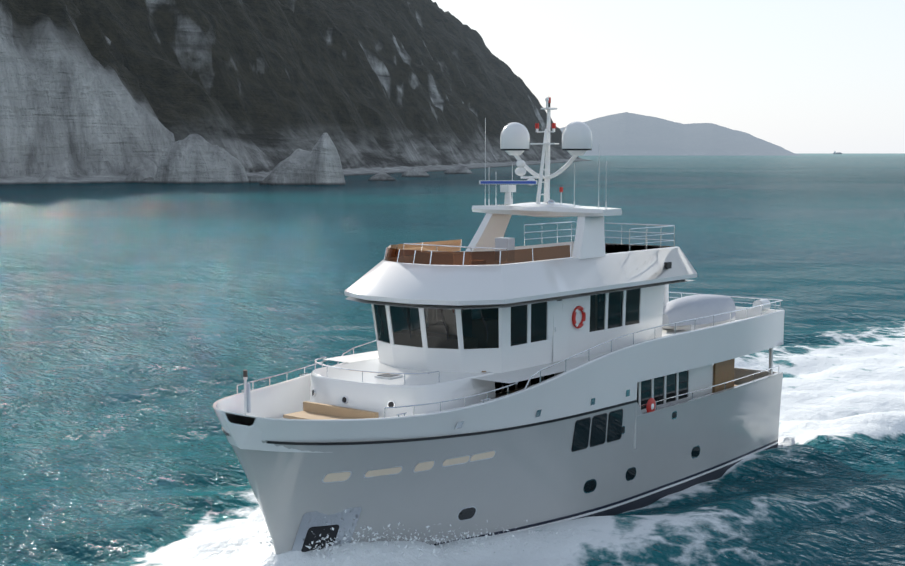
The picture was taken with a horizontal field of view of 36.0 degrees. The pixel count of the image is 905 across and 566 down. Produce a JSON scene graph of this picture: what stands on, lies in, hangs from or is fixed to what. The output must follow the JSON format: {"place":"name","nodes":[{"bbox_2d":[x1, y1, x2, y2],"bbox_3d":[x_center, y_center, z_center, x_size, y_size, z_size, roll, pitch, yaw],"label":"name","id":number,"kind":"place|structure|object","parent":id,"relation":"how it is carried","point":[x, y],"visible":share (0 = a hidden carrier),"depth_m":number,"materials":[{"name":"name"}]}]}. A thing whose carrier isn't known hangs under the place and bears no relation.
{"place":"outdoors","nodes":[
{"label":"outdoors","id":0,"kind":"place"},
{"bbox_2d":[0,0,591,184],"bbox_3d":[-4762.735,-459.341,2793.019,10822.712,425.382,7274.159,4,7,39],"label":"cliffs","id":1,"kind":"structure","parent":0,"point":[91,91],"depth_m":761.06,"materials":[{"name":"grey stone"}]},
{"bbox_2d":[0,153,904,565],"bbox_3d":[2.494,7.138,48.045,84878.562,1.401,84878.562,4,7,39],"label":"sea","id":2,"kind":"structure","parent":0,"point":[144,327],"depth_m":89.23,"materials":[{"name":"teal liquid"}]},
{"bbox_2d":[37,174,61,183],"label":"boulder","id":3,"kind":"object","parent":2,"relation":"in","point":[48,178],"visible":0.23,"depth_m":536.29,"materials":[{"name":"grey stone"}]},
{"bbox_2d":[124,167,152,182],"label":"boulder","id":4,"kind":"object","parent":2,"relation":"in","point":[138,174],"visible":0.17,"depth_m":557.07,"materials":[{"name":"grey stone"}]},
{"bbox_2d":[142,178,154,182],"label":"boulder","id":5,"kind":"object","parent":2,"relation":"in","point":[148,180],"visible":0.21,"depth_m":549.64,"materials":[{"name":"grey stone"}]},
{"bbox_2d":[153,134,248,183],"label":"stack","id":6,"kind":"object","parent":2,"relation":"in","point":[193,159],"visible":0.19,"depth_m":544.35,"materials":[{"name":"grey stone"}]},
{"bbox_2d":[248,175,264,182],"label":"boulder","id":7,"kind":"object","parent":2,"relation":"in","point":[255,179],"visible":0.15,"depth_m":556.27,"materials":[{"name":"grey stone"}]},
{"bbox_2d":[259,133,345,184],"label":"stack","id":8,"kind":"object","parent":2,"relation":"in","point":[319,163],"visible":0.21,"depth_m":518.13,"materials":[{"name":"grey stone"}]},
{"bbox_2d":[368,172,395,180],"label":"boulder","id":9,"kind":"object","parent":2,"relation":"in","point":[381,176],"visible":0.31,"depth_m":595.06,"materials":[{"name":"grey stone"}]},
{"bbox_2d":[401,167,430,176],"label":"boulder","id":10,"kind":"object","parent":2,"relation":"in","point":[415,172],"visible":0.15,"depth_m":694.27,"materials":[{"name":"grey stone"}]},
{"bbox_2d":[444,166,472,173],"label":"boulder","id":11,"kind":"object","parent":2,"relation":"in","point":[459,170],"visible":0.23,"depth_m":793.09,"materials":[{"name":"grey stone"}]},
{"bbox_2d":[213,97,784,554],"bbox_3d":[2.478,1.183,47.470,7.803,14.990,26.050,4,7,39],"label":"yacht","id":12,"kind":"object","parent":2,"relation":"on","point":[585,435],"visible":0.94,"depth_m":43.02,"materials":[{"name":"white metal"}]},
{"bbox_2d":[237,97,781,417],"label":"yacht railings","id":13,"kind":"object","parent":12,"relation":"attached to","point":[556,173],"visible":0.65,"depth_m":47.08,"materials":[{"name":"silver metal"}]},
{"bbox_2d":[258,510,802,562],"bbox_3d":[-0.217,6.627,44.444,17.798,1.943,14.237,4,7,39],"label":"bow spray","id":14,"kind":"object","parent":2,"relation":"on","point":[363,536],"visible":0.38,"depth_m":39.71,"materials":[{"name":"white liquid"}]},
{"bbox_2d":[431,0,904,152],"label":"sky","id":15,"kind":"structure","parent":0,"point":[796,76],"materials":[{"name":"white"}]},
{"bbox_2d":[560,112,801,155],"bbox_3d":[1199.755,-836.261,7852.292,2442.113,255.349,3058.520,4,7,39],"label":"island","id":16,"kind":"structure","parent":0,"point":[626,134],"depth_m":6760.76,"materials":[{"name":"stone"}]}
]}

